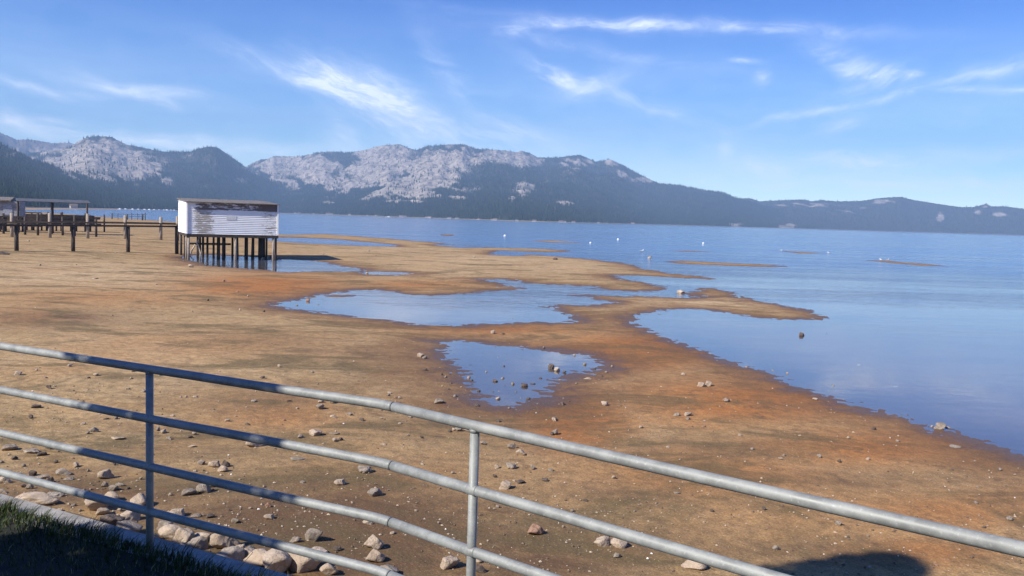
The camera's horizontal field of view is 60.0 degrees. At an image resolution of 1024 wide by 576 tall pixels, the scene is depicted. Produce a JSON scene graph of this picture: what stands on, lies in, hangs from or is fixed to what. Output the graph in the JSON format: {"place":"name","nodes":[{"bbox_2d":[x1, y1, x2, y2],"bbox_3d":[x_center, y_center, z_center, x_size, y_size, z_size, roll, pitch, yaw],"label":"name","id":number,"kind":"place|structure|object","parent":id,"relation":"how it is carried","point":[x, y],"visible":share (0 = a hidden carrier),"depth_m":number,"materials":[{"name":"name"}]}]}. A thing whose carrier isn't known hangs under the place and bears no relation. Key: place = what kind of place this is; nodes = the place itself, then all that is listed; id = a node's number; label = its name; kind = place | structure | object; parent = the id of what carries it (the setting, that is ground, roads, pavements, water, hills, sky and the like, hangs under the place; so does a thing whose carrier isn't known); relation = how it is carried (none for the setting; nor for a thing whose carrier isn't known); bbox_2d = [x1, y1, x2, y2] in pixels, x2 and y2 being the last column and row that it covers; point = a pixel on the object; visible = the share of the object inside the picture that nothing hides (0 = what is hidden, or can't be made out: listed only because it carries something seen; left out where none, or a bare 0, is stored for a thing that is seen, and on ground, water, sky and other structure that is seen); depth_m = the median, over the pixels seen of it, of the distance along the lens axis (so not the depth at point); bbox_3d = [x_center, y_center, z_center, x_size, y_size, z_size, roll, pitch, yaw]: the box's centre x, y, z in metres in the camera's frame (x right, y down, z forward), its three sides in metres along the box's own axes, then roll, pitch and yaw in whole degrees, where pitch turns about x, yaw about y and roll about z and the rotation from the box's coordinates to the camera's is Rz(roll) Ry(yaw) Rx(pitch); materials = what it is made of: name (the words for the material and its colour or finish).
{"place":"outdoors","nodes":[
{"label":"outdoors","id":0,"kind":"place"},
{"bbox_2d":[0,133,73,153],"bbox_3d":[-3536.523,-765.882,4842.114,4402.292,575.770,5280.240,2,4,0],"label":"mountain","id":1,"kind":"structure","parent":0,"point":[26,148],"depth_m":5451.25,"materials":[{"name":"grey stone"}]},
{"bbox_2d":[3,138,68,152],"bbox_3d":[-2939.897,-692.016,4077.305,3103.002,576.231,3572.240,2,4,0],"label":"forest","id":2,"kind":"object","parent":1,"relation":"on","point":[4,142],"visible":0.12,"depth_m":5517.35,"materials":[{"name":"green plant"}]},
{"bbox_2d":[69,204,77,208],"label":"lake house","id":3,"kind":"structure","parent":0,"point":[73,205],"depth_m":1224.33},
{"bbox_2d":[0,145,162,209],"bbox_3d":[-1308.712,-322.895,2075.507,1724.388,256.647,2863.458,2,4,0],"label":"mountain","id":4,"kind":"structure","parent":0,"point":[70,173],"depth_m":2207.67,"materials":[{"name":"grey stone"}]},
{"bbox_2d":[0,142,177,209],"bbox_3d":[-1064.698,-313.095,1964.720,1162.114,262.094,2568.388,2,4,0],"label":"forest","id":5,"kind":"object","parent":4,"relation":"on","point":[15,178],"visible":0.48,"depth_m":1782.66,"materials":[{"name":"green plant"}]},
{"bbox_2d":[0,491,306,575],"bbox_3d":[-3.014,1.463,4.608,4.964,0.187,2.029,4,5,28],"label":"grass","id":6,"kind":"structure","parent":0,"point":[178,562],"depth_m":5.12,"materials":[{"name":"green plant"}]},
{"bbox_2d":[27,136,301,213],"bbox_3d":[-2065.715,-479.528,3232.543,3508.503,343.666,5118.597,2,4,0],"label":"mountain","id":7,"kind":"structure","parent":0,"point":[126,150],"depth_m":3773.08,"materials":[{"name":"grey stone"}]},
{"bbox_2d":[11,135,338,212],"bbox_3d":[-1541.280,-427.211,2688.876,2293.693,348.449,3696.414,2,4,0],"label":"forest","id":8,"kind":"object","parent":7,"relation":"on","point":[163,191],"visible":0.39,"depth_m":3345.04,"materials":[{"name":"green plant"}]},
{"bbox_2d":[0,208,1023,575],"bbox_3d":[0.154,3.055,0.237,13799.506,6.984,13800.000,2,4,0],"label":"lakebed","id":9,"kind":"structure","parent":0,"point":[124,308],"depth_m":18.21,"materials":[{"name":"brown sand"}]},
{"bbox_2d":[0,477,11,482],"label":"rock","id":10,"kind":"object","parent":9,"relation":"on","point":[4,480],"visible":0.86,"depth_m":11.87,"materials":[{"name":"stone"}]},
{"bbox_2d":[1,444,17,450],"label":"rock","id":11,"kind":"object","parent":9,"relation":"on","point":[9,447],"visible":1,"depth_m":13.56,"materials":[{"name":"grey stone"}]},
{"bbox_2d":[25,484,33,488],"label":"stone","id":12,"kind":"object","parent":9,"relation":"on","point":[29,486],"visible":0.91,"depth_m":11.66,"materials":[{"name":"grey stone"}]},
{"bbox_2d":[23,448,38,452],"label":"rock","id":13,"kind":"object","parent":9,"relation":"on","point":[33,450],"visible":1,"depth_m":13.48,"materials":[{"name":"grey stone"}]},
{"bbox_2d":[29,470,36,475],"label":"stone","id":14,"kind":"object","parent":9,"relation":"on","point":[32,472],"visible":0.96,"depth_m":12.31,"materials":[{"name":"grey stone"}]},
{"bbox_2d":[31,404,40,407],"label":"stone","id":15,"kind":"object","parent":9,"relation":"on","point":[35,406],"visible":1,"depth_m":16.66,"materials":[{"name":"grey stone"}]},
{"bbox_2d":[15,491,59,504],"bbox_3d":[-5.963,2.618,11.086,0.567,0.150,0.346,4,5,28],"label":"boulder","id":16,"kind":"object","parent":9,"relation":"on","point":[41,498],"visible":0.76,"depth_m":11.00,"materials":[{"name":"stone"}]},
{"bbox_2d":[37,452,46,455],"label":"stone","id":17,"kind":"object","parent":9,"relation":"on","point":[41,453],"visible":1,"depth_m":13.36,"materials":[{"name":"grey stone"}]},
{"bbox_2d":[36,474,49,478],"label":"rock","id":18,"kind":"object","parent":9,"relation":"on","point":[43,476],"visible":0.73,"depth_m":12.17,"materials":[{"name":"grey stone"}]},
{"bbox_2d":[47,492,63,497],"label":"boulder","id":19,"kind":"object","parent":9,"relation":"on","point":[56,494],"visible":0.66,"depth_m":11.36,"materials":[{"name":"grey stone"}]},
{"bbox_2d":[55,468,71,475],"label":"rock","id":20,"kind":"object","parent":9,"relation":"on","point":[63,471],"visible":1,"depth_m":12.38,"materials":[{"name":"grey stone"}]},
{"bbox_2d":[0,224,178,253],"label":"front pier","id":21,"kind":"structure","parent":9,"relation":"on","point":[16,237],"depth_m":71.65,"materials":[{"name":"brown wood"}]},
{"bbox_2d":[89,427,98,431],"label":"stone","id":22,"kind":"object","parent":9,"relation":"on","point":[93,429],"visible":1,"depth_m":14.95,"materials":[{"name":"grey stone"}]},
{"bbox_2d":[84,499,108,510],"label":"boulder","id":23,"kind":"object","parent":9,"relation":"on","point":[92,505],"visible":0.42,"depth_m":10.86,"materials":[{"name":"stone"}]},
{"bbox_2d":[95,508,109,514],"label":"rock","id":24,"kind":"object","parent":9,"relation":"on","point":[102,511],"visible":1,"depth_m":10.74,"materials":[{"name":"stone"}]},
{"bbox_2d":[101,481,108,486],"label":"stone","id":25,"kind":"object","parent":9,"relation":"on","point":[105,484],"visible":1,"depth_m":11.92,"materials":[{"name":"grey stone"}]},
{"bbox_2d":[97,469,113,478],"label":"rock","id":26,"kind":"object","parent":9,"relation":"on","point":[105,474],"visible":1,"depth_m":12.31,"materials":[{"name":"stone"}]},
{"bbox_2d":[105,491,119,498],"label":"boulder","id":27,"kind":"object","parent":9,"relation":"on","point":[113,494],"visible":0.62,"depth_m":11.35,"materials":[{"name":"stone"}]},
{"bbox_2d":[100,514,125,525],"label":"boulder","id":28,"kind":"object","parent":9,"relation":"on","point":[111,520],"visible":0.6,"depth_m":10.31,"materials":[{"name":"stone"}]},
{"bbox_2d":[109,485,118,490],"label":"stone","id":29,"kind":"object","parent":9,"relation":"on","point":[113,487],"visible":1,"depth_m":11.77,"materials":[{"name":"grey stone"}]},
{"bbox_2d":[111,437,124,439],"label":"rock","id":30,"kind":"object","parent":9,"relation":"on","point":[116,438],"visible":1,"depth_m":14.52,"materials":[{"name":"stone"}]},
{"bbox_2d":[116,520,142,531],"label":"boulder","id":31,"kind":"object","parent":9,"relation":"on","point":[130,525],"visible":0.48,"depth_m":10.07,"materials":[{"name":"grey stone"}]},
{"bbox_2d":[120,510,140,520],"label":"boulder","id":32,"kind":"object","parent":9,"relation":"on","point":[131,515],"visible":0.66,"depth_m":10.56,"materials":[{"name":"stone"}]},
{"bbox_2d":[130,493,145,504],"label":"boulder","id":33,"kind":"object","parent":9,"relation":"on","point":[139,498],"visible":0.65,"depth_m":11.14,"materials":[{"name":"stone"}]},
{"bbox_2d":[0,494,291,575],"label":"retaining wall","id":34,"kind":"structure","parent":9,"relation":"on","point":[235,565],"depth_m":5.36,"materials":[{"name":"concrete"}]},
{"bbox_2d":[0,342,1023,575],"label":"pipe railing","id":35,"kind":"object","parent":34,"relation":"on","point":[474,491],"visible":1,"depth_m":4.25,"materials":[{"name":"metal"}]},
{"bbox_2d":[156,520,173,529],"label":"rock","id":36,"kind":"object","parent":9,"relation":"on","point":[162,523],"visible":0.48,"depth_m":10.27,"materials":[{"name":"grey stone"}]},
{"bbox_2d":[158,524,180,538],"bbox_3d":[-3.841,2.771,10.059,0.388,0.171,0.249,5,5,33],"label":"boulder","id":37,"kind":"object","parent":9,"relation":"on","point":[168,531],"visible":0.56,"depth_m":9.98,"materials":[{"name":"stone"}]},
{"bbox_2d":[169,508,184,515],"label":"rock","id":38,"kind":"object","parent":9,"relation":"on","point":[179,511],"visible":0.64,"depth_m":10.82,"materials":[{"name":"stone"}]},
{"bbox_2d":[171,527,194,543],"bbox_3d":[-3.662,2.780,9.873,0.227,0.226,0.160,7,-1,1],"label":"boulder","id":39,"kind":"object","parent":9,"relation":"on","point":[187,534],"visible":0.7,"depth_m":9.82,"materials":[{"name":"stone"}]},
{"bbox_2d":[181,488,196,495],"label":"rock","id":40,"kind":"object","parent":9,"relation":"on","point":[189,491],"visible":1,"depth_m":11.75,"materials":[{"name":"grey stone"}]},
{"bbox_2d":[190,513,200,516],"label":"rock","id":41,"kind":"object","parent":9,"relation":"on","point":[196,515],"visible":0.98,"depth_m":10.84,"materials":[{"name":"grey stone"}]},
{"bbox_2d":[186,536,208,549],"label":"boulder","id":42,"kind":"object","parent":9,"relation":"on","point":[202,543],"visible":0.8,"depth_m":9.71,"materials":[{"name":"grey stone"}]},
{"bbox_2d":[197,460,204,464],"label":"stone","id":43,"kind":"object","parent":9,"relation":"on","point":[200,462],"visible":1,"depth_m":13.27,"materials":[{"name":"grey stone"}]},
{"bbox_2d":[196,484,210,492],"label":"rock","id":44,"kind":"object","parent":9,"relation":"on","point":[203,488],"visible":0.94,"depth_m":11.89,"materials":[{"name":"grey stone"}]},
{"bbox_2d":[195,532,211,538],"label":"boulder","id":45,"kind":"object","parent":9,"relation":"on","point":[204,534],"visible":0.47,"depth_m":9.96,"materials":[{"name":"stone"}]},
{"bbox_2d":[206,513,214,517],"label":"stone","id":46,"kind":"object","parent":9,"relation":"on","point":[210,515],"visible":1,"depth_m":10.82,"materials":[{"name":"grey stone"}]},
{"bbox_2d":[208,460,219,467],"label":"rock","id":47,"kind":"object","parent":9,"relation":"on","point":[215,464],"visible":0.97,"depth_m":13.19,"materials":[{"name":"stone"}]},
{"bbox_2d":[217,465,227,471],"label":"rock","id":48,"kind":"object","parent":9,"relation":"on","point":[222,468],"visible":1,"depth_m":12.96,"materials":[{"name":"stone"}]},
{"bbox_2d":[221,460,229,466],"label":"stone","id":49,"kind":"object","parent":9,"relation":"on","point":[225,463],"visible":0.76,"depth_m":13.22,"materials":[{"name":"grey stone"}]},
{"bbox_2d":[210,533,240,548],"bbox_3d":[-3.175,2.796,9.801,0.300,0.277,0.198,-5,5,1],"label":"boulder","id":50,"kind":"object","parent":9,"relation":"on","point":[217,541],"visible":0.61,"depth_m":9.75,"materials":[{"name":"stone"}]},
{"bbox_2d":[177,198,279,260],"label":"boathouse","id":51,"kind":"object","parent":9,"relation":"on","point":[233,220],"visible":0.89,"depth_m":72.01,"materials":[{"name":"white wood"}]},
{"bbox_2d":[217,546,244,560],"bbox_3d":[-2.997,2.847,9.433,0.296,0.180,0.236,-1,5,-30],"label":"boulder","id":52,"kind":"object","parent":9,"relation":"on","point":[235,552],"visible":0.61,"depth_m":9.39,"materials":[{"name":"grey stone"}]},
{"bbox_2d":[231,518,238,522],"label":"stone","id":53,"kind":"object","parent":9,"relation":"on","point":[234,520],"visible":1,"depth_m":10.66,"materials":[{"name":"grey stone"}]},
{"bbox_2d":[244,547,254,557],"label":"rock","id":54,"kind":"object","parent":9,"relation":"on","point":[248,550],"visible":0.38,"depth_m":9.51,"materials":[{"name":"stone"}]},
{"bbox_2d":[246,442,261,446],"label":"rock","id":55,"kind":"object","parent":9,"relation":"on","point":[249,444],"visible":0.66,"depth_m":14.50,"materials":[{"name":"stone"}]},
{"bbox_2d":[242,548,266,565],"bbox_3d":[-2.665,2.865,9.397,0.361,0.180,0.235,5,5,33],"label":"boulder","id":56,"kind":"object","parent":9,"relation":"on","point":[255,558],"visible":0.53,"depth_m":9.35,"materials":[{"name":"stone"}]},
{"bbox_2d":[263,514,273,518],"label":"stone","id":57,"kind":"object","parent":9,"relation":"on","point":[268,516],"visible":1,"depth_m":10.87,"materials":[{"name":"stone"}]},
{"bbox_2d":[261,548,291,572],"bbox_3d":[-2.432,2.850,9.188,0.318,0.282,0.361,0,5,-17],"label":"boulder","id":58,"kind":"object","parent":9,"relation":"on","point":[281,560],"visible":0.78,"depth_m":9.06,"materials":[{"name":"stone"}]},
{"bbox_2d":[290,536,300,541],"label":"rock","id":59,"kind":"object","parent":9,"relation":"on","point":[295,539],"visible":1,"depth_m":10.07,"materials":[{"name":"grey stone"}]},
{"bbox_2d":[290,457,305,460],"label":"rock","id":60,"kind":"object","parent":9,"relation":"on","point":[296,458],"visible":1,"depth_m":13.77,"materials":[{"name":"grey stone"}]},
{"bbox_2d":[288,553,320,572],"bbox_3d":[-2.182,2.865,9.250,0.390,0.267,0.273,1,5,-12],"label":"boulder","id":61,"kind":"object","parent":9,"relation":"on","point":[300,564],"visible":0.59,"depth_m":9.16,"materials":[{"name":"stone"}]},
{"bbox_2d":[305,528,322,541],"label":"rock","id":62,"kind":"object","parent":9,"relation":"on","point":[313,534],"visible":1,"depth_m":10.13,"materials":[{"name":"grey stone"}]},
{"bbox_2d":[309,429,321,435],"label":"rock","id":63,"kind":"object","parent":9,"relation":"on","point":[314,432],"visible":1,"depth_m":15.46,"materials":[{"name":"stone"}]},
{"bbox_2d":[311,546,326,551],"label":"boulder","id":64,"kind":"object","parent":9,"relation":"on","point":[320,548],"visible":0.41,"depth_m":9.80,"materials":[{"name":"stone"}]},
{"bbox_2d":[316,404,323,408],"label":"stone","id":65,"kind":"object","parent":9,"relation":"on","point":[319,406],"visible":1,"depth_m":17.69,"materials":[{"name":"grey stone"}]},
{"bbox_2d":[319,563,337,575],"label":"boulder","id":66,"kind":"object","parent":9,"relation":"on","point":[328,569],"visible":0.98,"depth_m":9.12,"materials":[{"name":"stone"}]},
{"bbox_2d":[333,546,341,550],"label":"stone","id":67,"kind":"object","parent":9,"relation":"on","point":[337,548],"visible":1,"depth_m":9.88,"materials":[{"name":"grey stone"}]},
{"bbox_2d":[334,478,344,484],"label":"rock","id":68,"kind":"object","parent":9,"relation":"on","point":[339,481],"visible":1,"depth_m":12.52,"materials":[{"name":"stone"}]},
{"bbox_2d":[358,465,371,473],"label":"rock","id":69,"kind":"object","parent":9,"relation":"on","point":[364,469],"visible":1,"depth_m":13.17,"materials":[{"name":"grey stone"}]},
{"bbox_2d":[363,520,372,524],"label":"rock","id":70,"kind":"object","parent":9,"relation":"on","point":[367,522],"visible":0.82,"depth_m":10.86,"materials":[{"name":"stone"}]},
{"bbox_2d":[364,534,382,549],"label":"boulder","id":71,"kind":"object","parent":9,"relation":"on","point":[374,541],"visible":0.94,"depth_m":9.98,"materials":[{"name":"stone"}]},
{"bbox_2d":[365,548,384,562],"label":"boulder","id":72,"kind":"object","parent":9,"relation":"on","point":[374,555],"visible":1,"depth_m":9.58,"materials":[{"name":"stone"}]},
{"bbox_2d":[367,488,382,496],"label":"rock","id":73,"kind":"object","parent":9,"relation":"on","point":[373,492],"visible":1,"depth_m":12.04,"materials":[{"name":"grey stone"}]},
{"bbox_2d":[381,564,398,571],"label":"boulder","id":74,"kind":"object","parent":9,"relation":"on","point":[391,567],"visible":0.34,"depth_m":9.24,"materials":[{"name":"grey stone"}]},
{"bbox_2d":[434,399,443,403],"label":"stone","id":75,"kind":"object","parent":9,"relation":"on","point":[436,401],"visible":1,"depth_m":18.91,"materials":[{"name":"grey stone"}]},
{"bbox_2d":[440,555,459,569],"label":"boulder","id":76,"kind":"object","parent":9,"relation":"on","point":[449,562],"visible":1,"depth_m":9.51,"materials":[{"name":"stone"}]},
{"bbox_2d":[476,564,486,572],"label":"rock","id":77,"kind":"object","parent":9,"relation":"on","point":[480,568],"visible":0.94,"depth_m":9.41,"materials":[{"name":"stone"}]},
{"bbox_2d":[499,480,510,489],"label":"rock","id":78,"kind":"object","parent":9,"relation":"on","point":[505,484],"visible":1,"depth_m":12.63,"materials":[{"name":"stone"}]},
{"bbox_2d":[506,462,515,468],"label":"rock","id":79,"kind":"object","parent":9,"relation":"on","point":[511,465],"visible":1,"depth_m":13.74,"materials":[{"name":"grey stone"}]},
{"bbox_2d":[0,337,1023,575],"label":"pebbles","id":80,"kind":"object","parent":9,"relation":"on","point":[540,561],"visible":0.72,"depth_m":11.85,"materials":[{"name":"grey stone"}]},
{"bbox_2d":[507,443,516,448],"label":"stone","id":81,"kind":"object","parent":9,"relation":"on","point":[511,446],"visible":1,"depth_m":15.06,"materials":[{"name":"grey stone"}]},
{"bbox_2d":[516,449,525,454],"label":"rock","id":82,"kind":"object","parent":9,"relation":"on","point":[520,452],"visible":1,"depth_m":14.60,"materials":[{"name":"stone"}]},
{"bbox_2d":[527,523,543,534],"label":"rock","id":83,"kind":"object","parent":9,"relation":"on","point":[536,529],"visible":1,"depth_m":10.71,"materials":[{"name":"stone"}]},
{"bbox_2d":[594,536,610,546],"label":"rock","id":84,"kind":"object","parent":9,"relation":"on","point":[602,541],"visible":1,"depth_m":10.44,"materials":[{"name":"stone"}]},
{"bbox_2d":[601,401,607,405],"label":"stone","id":85,"kind":"object","parent":9,"relation":"on","point":[604,403],"visible":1,"depth_m":19.13,"materials":[{"name":"stone"}]},
{"bbox_2d":[613,552,620,557],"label":"stone","id":86,"kind":"object","parent":9,"relation":"on","point":[618,555],"visible":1,"depth_m":10.08,"materials":[{"name":"grey stone"}]},
{"bbox_2d":[610,538,627,548],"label":"rock","id":87,"kind":"object","parent":9,"relation":"on","point":[618,543],"visible":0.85,"depth_m":10.40,"materials":[{"name":"stone"}]},
{"bbox_2d":[681,560,707,569],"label":"boulder","id":88,"kind":"object","parent":9,"relation":"on","point":[690,564],"visible":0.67,"depth_m":9.81,"materials":[{"name":"stone"}]},
{"bbox_2d":[704,380,711,385],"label":"stone","id":89,"kind":"object","parent":9,"relation":"on","point":[708,383],"visible":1,"depth_m":21.78,"materials":[{"name":"stone"}]},
{"bbox_2d":[934,422,945,428],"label":"rock","id":90,"kind":"object","parent":9,"relation":"on","point":[940,425],"visible":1,"depth_m":18.06,"materials":[{"name":"grey stone"}]},
{"bbox_2d":[949,444,960,447],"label":"rock","id":91,"kind":"object","parent":9,"relation":"on","point":[954,446],"visible":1,"depth_m":16.50,"materials":[{"name":"grey stone"}]},
{"bbox_2d":[0,0,1023,208],"label":"sky","id":92,"kind":"structure","parent":0,"point":[761,100],"materials":[{"name":"blue"}]},
{"bbox_2d":[246,144,778,227],"bbox_3d":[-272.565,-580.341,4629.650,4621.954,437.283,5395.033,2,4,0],"label":"mountain","id":93,"kind":"structure","parent":0,"point":[424,161],"depth_m":4571.36,"materials":[{"name":"grey stone"}]},
{"bbox_2d":[248,143,818,227],"bbox_3d":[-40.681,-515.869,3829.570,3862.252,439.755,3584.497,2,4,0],"label":"forest","id":94,"kind":"object","parent":93,"relation":"on","point":[519,207],"visible":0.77,"depth_m":3724.95,"materials":[{"name":"green plant"}]},
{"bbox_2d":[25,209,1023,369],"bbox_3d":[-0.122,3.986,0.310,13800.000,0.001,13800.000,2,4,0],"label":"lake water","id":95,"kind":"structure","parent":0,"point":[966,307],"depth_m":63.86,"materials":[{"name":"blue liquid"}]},
{"bbox_2d":[0,197,24,231],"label":"white shed","id":96,"kind":"structure","parent":95,"relation":"in","point":[8,205],"depth_m":109.68,"materials":[{"name":"white wood"}]},
{"bbox_2d":[3,204,11,214],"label":"door","id":97,"kind":"structure","parent":96,"relation":"in","point":[7,208],"depth_m":109.43,"materials":[{"name":"white wood"}]},
{"bbox_2d":[0,212,104,236],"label":"deck pier","id":98,"kind":"structure","parent":95,"relation":"in","point":[37,216],"depth_m":107.01,"materials":[{"name":"brown wood"}]},
{"bbox_2d":[16,198,90,233],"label":"roofed dock","id":99,"kind":"object","parent":95,"relation":"in","point":[53,201],"visible":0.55,"depth_m":107.33,"materials":[{"name":"wood"}]},
{"bbox_2d":[0,213,178,239],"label":"pier","id":100,"kind":"structure","parent":95,"relation":"in","point":[50,221],"depth_m":95.20,"materials":[{"name":"wood"}]},
{"bbox_2d":[111,213,145,219],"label":"ruined pier","id":101,"kind":"structure","parent":95,"relation":"in","point":[137,216],"depth_m":284.31,"materials":[{"name":"grey wood"}]},
{"bbox_2d":[729,197,1023,234],"bbox_3d":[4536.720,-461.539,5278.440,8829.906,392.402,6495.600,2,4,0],"label":"mountain","id":102,"kind":"structure","parent":0,"point":[996,211],"depth_m":5372.98,"materials":[{"name":"stone"}]},
{"bbox_2d":[599,197,1023,234],"bbox_3d":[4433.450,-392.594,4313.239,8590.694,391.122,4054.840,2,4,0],"label":"forest","id":103,"kind":"object","parent":102,"relation":"on","point":[939,226],"visible":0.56,"depth_m":5256.45,"materials":[{"name":"green plant"}]}
]}

